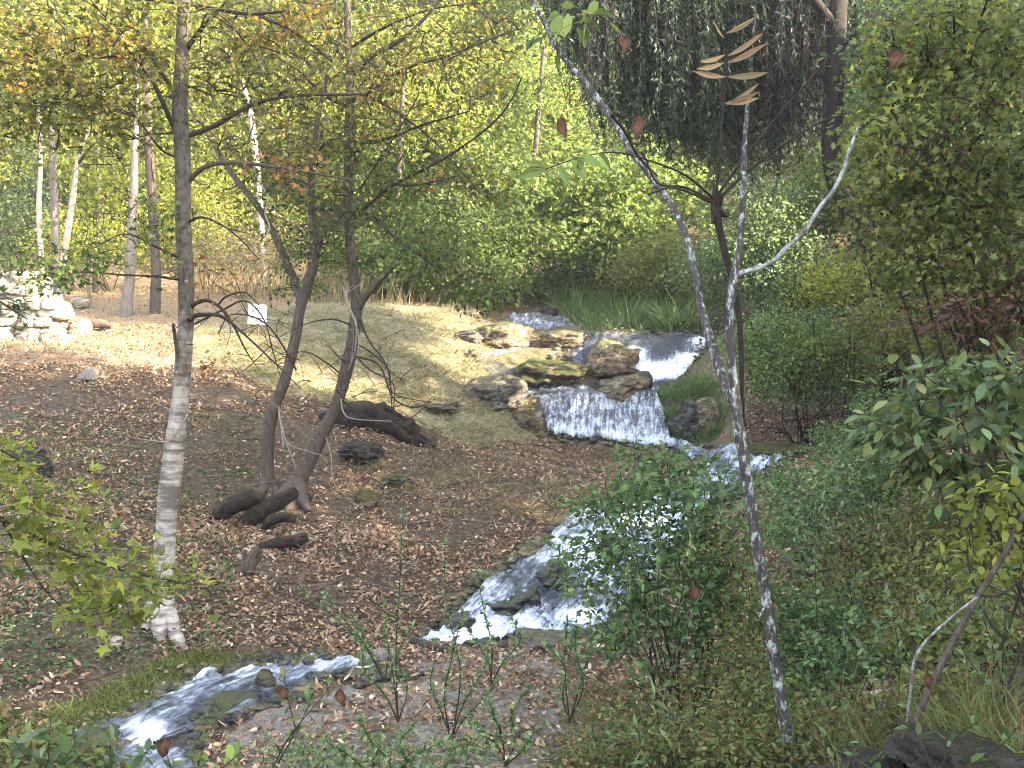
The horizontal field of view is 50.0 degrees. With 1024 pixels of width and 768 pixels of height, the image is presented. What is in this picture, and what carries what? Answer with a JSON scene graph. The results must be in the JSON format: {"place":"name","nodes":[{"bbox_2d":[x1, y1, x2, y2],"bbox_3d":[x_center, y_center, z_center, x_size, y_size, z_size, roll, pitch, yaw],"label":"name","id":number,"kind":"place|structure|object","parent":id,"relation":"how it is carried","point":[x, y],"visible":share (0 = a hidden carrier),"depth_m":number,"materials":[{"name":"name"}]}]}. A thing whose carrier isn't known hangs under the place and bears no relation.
{"place":"outdoors","nodes":[
{"label":"outdoors","id":0,"kind":"place"},
{"bbox_2d":[119,653,372,767],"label":"stream water","id":1,"kind":"structure","parent":0,"point":[152,728],"depth_m":11.75,"materials":[{"name":"liquid"}]},
{"bbox_2d":[0,0,1023,767],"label":"ground","id":2,"kind":"structure","parent":0,"point":[666,346],"depth_m":18.95,"materials":[{"name":"soil"}]},
{"bbox_2d":[0,118,68,271],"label":"bush","id":3,"kind":"object","parent":2,"relation":"on","point":[17,188],"visible":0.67,"depth_m":40.05,"materials":[{"name":"green plant"}]},
{"bbox_2d":[0,271,78,344],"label":"stone wall","id":4,"kind":"structure","parent":2,"relation":"on","point":[49,318],"depth_m":24.30,"materials":[{"name":"stone"}]},
{"bbox_2d":[0,0,80,272],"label":"tree","id":5,"kind":"object","parent":2,"relation":"on","point":[38,196],"visible":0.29,"depth_m":31.00,"materials":[{"name":"green plant"}]},
{"bbox_2d":[0,722,96,767],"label":"seedling","id":6,"kind":"object","parent":2,"relation":"on","point":[64,744],"visible":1,"depth_m":5.20,"materials":[{"name":"green plant"}]},
{"bbox_2d":[0,0,139,300],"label":"tree","id":7,"kind":"object","parent":2,"relation":"on","point":[55,222],"visible":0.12,"depth_m":31.45,"materials":[{"name":"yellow plant"}]},
{"bbox_2d":[0,695,144,767],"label":"shrub","id":8,"kind":"object","parent":2,"relation":"on","point":[101,752],"visible":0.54,"depth_m":6.06,"materials":[{"name":"green plant"}]},
{"bbox_2d":[0,0,163,292],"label":"tree","id":9,"kind":"object","parent":2,"relation":"on","point":[95,285],"visible":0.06,"depth_m":35.95,"materials":[{"name":"green plant"}]},
{"bbox_2d":[36,37,158,299],"bbox_3d":[-11.986,-6.103,32.333,3.516,8.356,5.296,0,0,-12],"label":"tree","id":10,"kind":"object","parent":2,"relation":"on","point":[79,158],"visible":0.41,"depth_m":32.35,"materials":[{"name":"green plant"}]},
{"bbox_2d":[9,168,208,291],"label":"bush","id":11,"kind":"object","parent":2,"relation":"on","point":[79,227],"visible":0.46,"depth_m":35.97,"materials":[{"name":"green plant"}]},
{"bbox_2d":[0,458,228,656],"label":"maple branch","id":12,"kind":"object","parent":2,"relation":"on","point":[33,525],"visible":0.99,"depth_m":7.14,"materials":[{"name":"green plant"}]},
{"bbox_2d":[0,428,48,496],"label":"maple branch","id":13,"kind":"object","parent":12,"relation":"attached to","point":[8,461],"visible":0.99,"depth_m":6.96,"materials":[{"name":"green plant"}]},
{"bbox_2d":[75,724,157,767],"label":"seedling","id":14,"kind":"object","parent":2,"relation":"on","point":[108,735],"visible":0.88,"depth_m":5.40,"materials":[{"name":"green plant"}]},
{"bbox_2d":[49,0,199,317],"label":"tree","id":15,"kind":"object","parent":2,"relation":"on","point":[126,307],"visible":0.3,"depth_m":28.59,"materials":[{"name":"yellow plant"}]},
{"bbox_2d":[0,411,259,687],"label":"ground cover","id":16,"kind":"object","parent":2,"relation":"on","point":[32,646],"visible":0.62,"depth_m":14.30,"materials":[{"name":"brown plant"}]},
{"bbox_2d":[21,641,268,733],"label":"moss grass","id":17,"kind":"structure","parent":2,"relation":"on","point":[204,652],"depth_m":11.98,"materials":[{"name":"green plant"}]},
{"bbox_2d":[0,286,294,360],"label":"dry grass","id":18,"kind":"structure","parent":2,"relation":"on","point":[107,343],"depth_m":25.75,"materials":[{"name":"plant"}]},
{"bbox_2d":[102,0,251,314],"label":"tree","id":19,"kind":"object","parent":2,"relation":"on","point":[155,301],"visible":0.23,"depth_m":28.48,"materials":[{"name":"green plant"}]},
{"bbox_2d":[0,0,361,650],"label":"tree","id":20,"kind":"object","parent":2,"relation":"on","point":[169,490],"visible":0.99,"depth_m":12.81,"materials":[{"name":"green plant"}]},
{"bbox_2d":[163,733,243,767],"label":"seedling","id":21,"kind":"object","parent":2,"relation":"on","point":[231,751],"visible":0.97,"depth_m":5.59,"materials":[{"name":"green plant"}]},
{"bbox_2d":[156,135,256,288],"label":"bush","id":22,"kind":"object","parent":2,"relation":"on","point":[214,196],"visible":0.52,"depth_m":37.47,"materials":[{"name":"green plant"}]},
{"bbox_2d":[189,690,262,722],"bbox_3d":[-2.950,3.381,11.405,0.660,0.221,1.035,0,0,0],"label":"boulder","id":23,"kind":"object","parent":2,"relation":"on","point":[215,706],"visible":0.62,"depth_m":11.32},
{"bbox_2d":[209,489,265,520],"bbox_3d":[-4.245,1.888,16.973,0.843,0.547,0.366,0,0,0],"label":"fallen log","id":24,"kind":"object","parent":2,"relation":"on","point":[235,503],"visible":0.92,"depth_m":16.84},
{"bbox_2d":[161,197,325,297],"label":"bush","id":25,"kind":"object","parent":2,"relation":"on","point":[208,247],"visible":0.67,"depth_m":34.36,"materials":[{"name":"green plant"}]},
{"bbox_2d":[221,79,266,289],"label":"dead tree","id":26,"kind":"object","parent":2,"relation":"on","point":[245,92],"visible":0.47,"depth_m":36.21,"materials":[{"name":"wood"}]},
{"bbox_2d":[253,668,277,695],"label":"boulder","id":27,"kind":"object","parent":2,"relation":"on","point":[265,678],"visible":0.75,"depth_m":12.09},
{"bbox_2d":[237,486,298,525],"bbox_3d":[-3.756,1.906,16.949,0.952,0.662,0.329,0,0,0],"label":"fallen log","id":28,"kind":"object","parent":2,"relation":"on","point":[264,509],"visible":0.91,"depth_m":16.84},
{"bbox_2d":[166,0,393,495],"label":"tree","id":29,"kind":"object","parent":2,"relation":"on","point":[303,289],"visible":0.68,"depth_m":18.51,"materials":[{"name":"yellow plant"}]},
{"bbox_2d":[258,532,308,549],"bbox_3d":[-3.345,2.303,16.068,0.731,0.286,0.208,0,0,0],"label":"fallen log","id":30,"kind":"object","parent":2,"relation":"on","point":[288,541],"visible":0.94,"depth_m":16.00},
{"bbox_2d":[272,676,333,767],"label":"seedling","id":31,"kind":"object","parent":2,"relation":"on","point":[298,727],"visible":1,"depth_m":6.14,"materials":[{"name":"green plant"}]},
{"bbox_2d":[0,0,624,255],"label":"wood","id":32,"kind":"object","parent":2,"relation":"on","point":[65,188],"visible":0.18,"depth_m":47.67,"materials":[{"name":"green plant"}]},
{"bbox_2d":[170,233,466,306],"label":"tall weeds","id":33,"kind":"object","parent":2,"relation":"on","point":[276,283],"visible":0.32,"depth_m":34.15,"materials":[{"name":"plant"}]},
{"bbox_2d":[295,583,401,680],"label":"wiry sapling","id":34,"kind":"object","parent":2,"relation":"on","point":[361,642],"visible":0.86,"depth_m":10.21,"materials":[{"name":"green plant"}]},
{"bbox_2d":[171,293,552,447],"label":"dry grass","id":35,"kind":"structure","parent":2,"relation":"on","point":[412,388],"depth_m":25.43,"materials":[{"name":"plant"}]},
{"bbox_2d":[338,439,385,464],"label":"boulder","id":36,"kind":"object","parent":2,"relation":"on","point":[361,451],"visible":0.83,"depth_m":20.01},
{"bbox_2d":[319,400,436,448],"bbox_3d":[-2.541,1.074,21.502,2.461,1.504,0.949,0,0,0],"label":"fallen log","id":37,"kind":"object","parent":2,"relation":"on","point":[415,437],"visible":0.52,"depth_m":21.19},
{"bbox_2d":[318,711,449,767],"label":"wiry sapling","id":38,"kind":"object","parent":2,"relation":"on","point":[409,759],"visible":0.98,"depth_m":6.96,"materials":[{"name":"green plant"}]},
{"bbox_2d":[358,506,414,722],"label":"wiry sapling","id":39,"kind":"object","parent":2,"relation":"on","point":[396,668],"visible":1,"depth_m":9.20,"materials":[{"name":"green plant"}]},
{"bbox_2d":[223,0,551,512],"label":"tree","id":40,"kind":"object","parent":2,"relation":"on","point":[299,480],"visible":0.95,"depth_m":17.80,"materials":[{"name":"green plant"}]},
{"bbox_2d":[231,720,544,767],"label":"shrub","id":41,"kind":"object","parent":2,"relation":"on","point":[341,764],"visible":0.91,"depth_m":7.31,"materials":[{"name":"green plant"}]},
{"bbox_2d":[291,179,496,302],"bbox_3d":[-3.703,-4.491,35.154,6.528,4.576,5.541,0,0,0],"label":"bush","id":42,"kind":"object","parent":2,"relation":"on","point":[381,268],"visible":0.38,"depth_m":34.40,"materials":[{"name":"green plant"}]},
{"bbox_2d":[281,0,512,294],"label":"tree","id":43,"kind":"object","parent":2,"relation":"on","point":[407,84],"visible":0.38,"depth_m":36.69,"materials":[{"name":"green plant"}]},
{"bbox_2d":[55,326,793,767],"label":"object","id":44,"kind":"object","parent":2,"relation":"on","point":[195,742],"visible":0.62,"depth_m":12.77,"materials":[{"name":"liquid"}]},
{"bbox_2d":[425,534,502,740],"bbox_3d":[-0.401,1.974,8.649,0.461,1.645,0.594,0,0,34],"label":"wiry sapling","id":45,"kind":"object","parent":2,"relation":"on","point":[446,678],"visible":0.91,"depth_m":8.60,"materials":[{"name":"green plant"}]},
{"bbox_2d":[318,436,651,520],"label":"dry grass","id":46,"kind":"structure","parent":2,"relation":"on","point":[526,482],"depth_m":19.65,"materials":[{"name":"plant"}]},
{"bbox_2d":[0,0,982,152],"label":"wood","id":47,"kind":"object","parent":2,"relation":"on","point":[425,8],"visible":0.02,"depth_m":67.75,"materials":[{"name":"green plant"}]},
{"bbox_2d":[409,194,576,309],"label":"bush","id":48,"kind":"object","parent":2,"relation":"on","point":[516,247],"visible":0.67,"depth_m":33.76,"materials":[{"name":"green plant"}]},
{"bbox_2d":[459,566,526,685],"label":"wiry sapling","id":49,"kind":"object","parent":2,"relation":"on","point":[502,659],"visible":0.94,"depth_m":9.86,"materials":[{"name":"green plant"}]},
{"bbox_2d":[463,373,527,410],"bbox_3d":[-0.415,0.291,26.173,1.615,1.108,2.162,0,0,0],"label":"rock ledge","id":50,"kind":"object","parent":2,"relation":"on","point":[501,390],"visible":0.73,"depth_m":25.57,"materials":[{"name":"stone"}]},
{"bbox_2d":[473,321,533,350],"bbox_3d":[-0.305,-1.194,30.066,1.843,1.060,2.487,0,0,0],"label":"boulder","id":51,"kind":"object","parent":2,"relation":"on","point":[510,336],"visible":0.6,"depth_m":29.27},
{"bbox_2d":[461,683,551,765],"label":"wiry sapling","id":52,"kind":"object","parent":2,"relation":"on","point":[519,750],"visible":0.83,"depth_m":7.55,"materials":[{"name":"green plant"}]},
{"bbox_2d":[480,582,541,619],"bbox_3d":[-0.019,3.035,15.196,0.891,0.493,1.355,0,0,0],"label":"boulder","id":53,"kind":"object","parent":2,"relation":"on","point":[529,596],"visible":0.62,"depth_m":14.77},
{"bbox_2d":[0,268,1023,767],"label":"fallen leaves","id":54,"kind":"object","parent":2,"relation":"on","point":[468,672],"depth_m":15.54,"materials":[{"name":"plant"}]},
{"bbox_2d":[512,408,543,433],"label":"boulder","id":55,"kind":"object","parent":2,"relation":"on","point":[532,418],"visible":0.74,"depth_m":25.43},
{"bbox_2d":[512,627,574,652],"bbox_3d":[0.391,3.276,13.816,0.879,0.314,0.921,0,0,0],"label":"boulder","id":56,"kind":"object","parent":2,"relation":"on","point":[534,636],"visible":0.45,"depth_m":13.66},
{"bbox_2d":[438,2,654,279],"bbox_3d":[1.271,-8.219,40.097,8.113,11.364,5.379,0,0,0],"label":"tree","id":57,"kind":"object","parent":2,"relation":"on","point":[531,107],"visible":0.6,"depth_m":39.51,"materials":[{"name":"green plant"}]},
{"bbox_2d":[513,358,588,387],"bbox_3d":[0.857,-0.210,28.417,2.256,0.948,3.169,0,0,0],"label":"boulder","id":58,"kind":"object","parent":2,"relation":"on","point":[532,372],"visible":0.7,"depth_m":27.16,"materials":[{"name":"stone"}]},
{"bbox_2d":[530,558,573,590],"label":"boulder","id":59,"kind":"object","parent":2,"relation":"on","point":[543,576],"visible":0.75,"depth_m":15.49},
{"bbox_2d":[539,330,583,349],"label":"boulder","id":60,"kind":"object","parent":2,"relation":"on","point":[568,339],"visible":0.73,"depth_m":29.49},
{"bbox_2d":[540,546,597,722],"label":"wiry sapling","id":61,"kind":"object","parent":2,"relation":"on","point":[581,686],"visible":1,"depth_m":8.59,"materials":[{"name":"green plant"}]},
{"bbox_2d":[511,232,632,302],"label":"bush","id":62,"kind":"object","parent":2,"relation":"on","point":[567,274],"visible":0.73,"depth_m":35.08,"materials":[{"name":"green plant"}]},
{"bbox_2d":[482,123,720,292],"bbox_3d":[3.040,-5.698,36.702,8.091,6.211,6.384,0,0,0],"label":"bush","id":63,"kind":"object","parent":2,"relation":"on","point":[630,215],"visible":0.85,"depth_m":36.08,"materials":[{"name":"green plant"}]},
{"bbox_2d":[585,338,641,377],"bbox_3d":[2.563,-0.607,28.739,1.591,1.187,1.702,0,0,0],"label":"boulder","id":64,"kind":"object","parent":2,"relation":"on","point":[611,358],"visible":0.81,"depth_m":28.11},
{"bbox_2d":[597,374,649,403],"bbox_3d":[2.708,0.143,26.913,1.274,0.801,1.708,0,0,0],"label":"boulder","id":65,"kind":"object","parent":2,"relation":"on","point":[619,388],"visible":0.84,"depth_m":26.29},
{"bbox_2d":[536,260,726,332],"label":"tall grass","id":66,"kind":"structure","parent":2,"relation":"on","point":[604,307],"depth_m":32.48,"materials":[{"name":"plant"}]},
{"bbox_2d":[579,221,726,307],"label":"bush","id":67,"kind":"object","parent":2,"relation":"on","point":[638,274],"visible":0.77,"depth_m":33.66,"materials":[{"name":"green plant"}]},
{"bbox_2d":[532,437,776,729],"bbox_3d":[1.251,1.840,9.564,2.163,2.735,1.881,0,0,35],"label":"shrub","id":68,"kind":"object","parent":2,"relation":"on","point":[637,493],"visible":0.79,"depth_m":9.43,"materials":[{"name":"green plant"}]},
{"bbox_2d":[594,443,730,694],"bbox_3d":[1.264,1.513,8.871,1.165,2.069,0.500,0,0,-8],"label":"wiry sapling","id":69,"kind":"object","parent":2,"relation":"on","point":[689,506],"visible":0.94,"depth_m":8.96,"materials":[{"name":"green plant"}]},
{"bbox_2d":[627,674,700,767],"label":"weed","id":70,"kind":"object","parent":2,"relation":"on","point":[662,732],"visible":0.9,"depth_m":7.03,"materials":[{"name":"green plant"}]},
{"bbox_2d":[520,687,810,767],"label":"shrub","id":71,"kind":"object","parent":2,"relation":"on","point":[704,747],"visible":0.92,"depth_m":7.28,"materials":[{"name":"green plant"}]},
{"bbox_2d":[518,16,846,660],"bbox_3d":[0.993,0.117,6.715,2.072,4.724,0.558,0,0,-17],"label":"sapling","id":72,"kind":"object","parent":2,"relation":"on","point":[537,168],"visible":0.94,"depth_m":6.84,"materials":[{"name":"brown plant"}]},
{"bbox_2d":[667,398,698,442],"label":"boulder","id":73,"kind":"object","parent":2,"relation":"on","point":[687,411],"visible":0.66,"depth_m":25.49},
{"bbox_2d":[648,359,730,446],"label":"green grass","id":74,"kind":"structure","parent":2,"relation":"on","point":[697,380],"depth_m":26.54,"materials":[{"name":"plant"}]},
{"bbox_2d":[526,0,859,765],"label":"tree","id":75,"kind":"object","parent":2,"relation":"on","point":[558,28],"visible":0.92,"depth_m":6.88,"materials":[{"name":"grey plant"}]},
{"bbox_2d":[694,396,718,434],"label":"boulder","id":76,"kind":"object","parent":2,"relation":"on","point":[707,408],"visible":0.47,"depth_m":25.45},
{"bbox_2d":[444,0,1023,233],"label":"wood","id":77,"kind":"object","parent":2,"relation":"on","point":[497,10],"visible":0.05,"depth_m":46.96,"materials":[{"name":"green plant"}]},
{"bbox_2d":[691,518,797,720],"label":"shrub","id":78,"kind":"object","parent":2,"relation":"on","point":[747,646],"visible":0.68,"depth_m":8.54,"materials":[{"name":"green plant"}]},
{"bbox_2d":[660,167,861,326],"bbox_3d":[6.576,-3.603,29.932,4.515,4.531,6.102,0,0,-24],"label":"bush","id":79,"kind":"object","parent":2,"relation":"on","point":[759,280],"visible":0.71,"depth_m":29.43,"materials":[{"name":"green plant"}]},
{"bbox_2d":[520,0,1023,397],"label":"willow tree","id":80,"kind":"object","parent":2,"relation":"on","point":[672,44],"visible":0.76,"depth_m":23.23,"materials":[{"name":"green plant"}]},
{"bbox_2d":[529,604,1023,767],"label":"rank grass","id":81,"kind":"structure","parent":2,"relation":"on","point":[991,720],"depth_m":6.40,"materials":[{"name":"green plant"}]},
{"bbox_2d":[748,441,817,461],"bbox_3d":[5.597,1.388,22.522,1.921,0.431,1.603,0,0,0],"label":"boulder","id":82,"kind":"object","parent":2,"relation":"on","point":[765,448],"visible":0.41,"depth_m":22.11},
{"bbox_2d":[594,24,990,248],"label":"bush","id":83,"kind":"object","parent":2,"relation":"on","point":[698,160],"visible":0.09,"depth_m":41.45,"materials":[{"name":"green plant"}]},
{"bbox_2d":[745,401,845,444],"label":"bush","id":84,"kind":"object","parent":2,"relation":"on","point":[798,422],"visible":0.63,"depth_m":22.28,"materials":[{"name":"green plant"}]},
{"bbox_2d":[709,298,904,442],"bbox_3d":[5.885,-0.141,22.288,3.807,3.237,4.001,0,0,0],"label":"bush","id":85,"kind":"object","parent":2,"relation":"on","point":[799,361],"visible":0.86,"depth_m":21.83,"materials":[{"name":"green plant"}]},
{"bbox_2d":[662,632,963,767],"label":"shrub","id":86,"kind":"object","parent":2,"relation":"on","point":[764,715],"visible":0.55,"depth_m":7.09,"materials":[{"name":"green plant"}]},
{"bbox_2d":[712,550,921,742],"bbox_3d":[2.405,2.192,8.570,1.703,1.550,2.782,0,0,0],"label":"shrub","id":87,"kind":"object","parent":2,"relation":"on","point":[828,620],"visible":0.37,"depth_m":8.79,"materials":[{"name":"green plant"}]},
{"bbox_2d":[723,424,935,603],"bbox_3d":[3.542,1.518,12.183,2.596,2.180,2.645,0,0,0],"label":"shrub","id":88,"kind":"object","parent":2,"relation":"on","point":[788,524],"visible":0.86,"depth_m":11.94,"materials":[{"name":"green plant"}]},
{"bbox_2d":[778,237,887,444],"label":"bush","id":89,"kind":"object","parent":2,"relation":"on","point":[815,277],"visible":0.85,"depth_m":20.94,"materials":[{"name":"green plant"}]},
{"bbox_2d":[781,546,887,724],"bbox_3d":[2.271,1.865,7.614,0.766,1.469,0.377,0,0,0],"label":"wiry sapling","id":90,"kind":"object","parent":2,"relation":"on","point":[790,591],"visible":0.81,"depth_m":7.64,"materials":[{"name":"green plant"}]},
{"bbox_2d":[773,373,944,582],"bbox_3d":[4.375,1.154,13.465,2.134,2.596,2.616,0,0,0],"label":"shrub","id":91,"kind":"object","parent":2,"relation":"on","point":[829,442],"visible":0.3,"depth_m":13.52,"materials":[{"name":"green plant"}]},
{"bbox_2d":[840,745,905,767],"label":"boulder","id":92,"kind":"object","parent":2,"relation":"on","point":[865,754],"visible":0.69,"depth_m":5.80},
{"bbox_2d":[750,135,1023,300],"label":"bush","id":93,"kind":"object","parent":2,"relation":"on","point":[830,224],"visible":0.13,"depth_m":30.49,"materials":[{"name":"green plant"}]},
{"bbox_2d":[845,571,935,735],"bbox_3d":[2.221,1.701,6.598,0.427,1.056,0.656,0,0,0],"label":"wiry sapling","id":94,"kind":"object","parent":2,"relation":"on","point":[928,607],"visible":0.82,"depth_m":6.60,"materials":[{"name":"green plant"}]},
{"bbox_2d":[772,460,1023,643],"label":"shrub","id":95,"kind":"object","parent":2,"relation":"on","point":[920,516],"visible":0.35,"depth_m":10.63,"materials":[{"name":"green plant"}]},
{"bbox_2d":[813,0,1023,531],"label":"shrub","id":96,"kind":"object","parent":2,"relation":"on","point":[919,205],"visible":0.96,"depth_m":9.89,"materials":[{"name":"green plant"}]},
{"bbox_2d":[822,279,1023,414],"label":"bush","id":97,"kind":"object","parent":2,"relation":"on","point":[866,318],"visible":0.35,"depth_m":19.09,"materials":[{"name":"green plant"}]},
{"bbox_2d":[842,335,1023,685],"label":"shrub","id":98,"kind":"object","parent":2,"relation":"on","point":[924,424],"visible":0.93,"depth_m":6.47,"materials":[{"name":"green plant"}]},
{"bbox_2d":[857,521,1023,711],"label":"shrub","id":99,"kind":"object","parent":2,"relation":"on","point":[974,630],"visible":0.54,"depth_m":8.01,"materials":[{"name":"green plant"}]},
{"bbox_2d":[874,274,1023,554],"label":"shrub","id":100,"kind":"object","parent":2,"relation":"on","point":[949,311],"visible":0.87,"depth_m":9.50,"materials":[{"name":"brown plant"}]},
{"bbox_2d":[878,252,1023,522],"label":"shrub","id":101,"kind":"object","parent":2,"relation":"on","point":[946,344],"visible":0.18,"depth_m":10.80,"materials":[{"name":"green plant"}]},
{"bbox_2d":[880,717,1023,767],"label":"boulder","id":102,"kind":"object","parent":2,"relation":"on","point":[908,751],"visible":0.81,"depth_m":5.39,"materials":[{"name":"stone"}]},
{"bbox_2d":[894,711,1022,767],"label":"weed","id":103,"kind":"object","parent":102,"relation":"on","point":[1006,736],"visible":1,"depth_m":5.16,"materials":[{"name":"green plant"}]},
{"bbox_2d":[904,509,1023,764],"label":"sapling","id":104,"kind":"object","parent":2,"relation":"on","point":[959,629],"visible":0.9,"depth_m":5.88,"materials":[{"name":"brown plant"}]},
{"bbox_2d":[930,463,1023,711],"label":"shrub","id":105,"kind":"object","parent":2,"relation":"on","point":[993,509],"visible":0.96,"depth_m":6.06,"materials":[{"name":"green plant"}]},
{"bbox_2d":[946,532,1021,705],"bbox_3d":[2.688,1.473,6.274,0.376,1.216,0.466,0,0,0],"label":"wiry sapling","id":106,"kind":"object","parent":2,"relation":"on","point":[979,608],"visible":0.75,"depth_m":6.36,"materials":[{"name":"green plant"}]},
{"bbox_2d":[423,437,782,643],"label":"stream water","id":107,"kind":"structure","parent":0,"point":[528,617],"depth_m":15.01,"materials":[{"name":"liquid"}]},
{"bbox_2d":[539,389,671,445],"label":"waterfall water","id":108,"kind":"structure","parent":0,"point":[619,433],"depth_m":25.97,"materials":[{"name":"liquid"}]},
{"bbox_2d":[628,335,705,389],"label":"waterfall water","id":109,"kind":"structure","parent":0,"point":[659,369],"depth_m":28.59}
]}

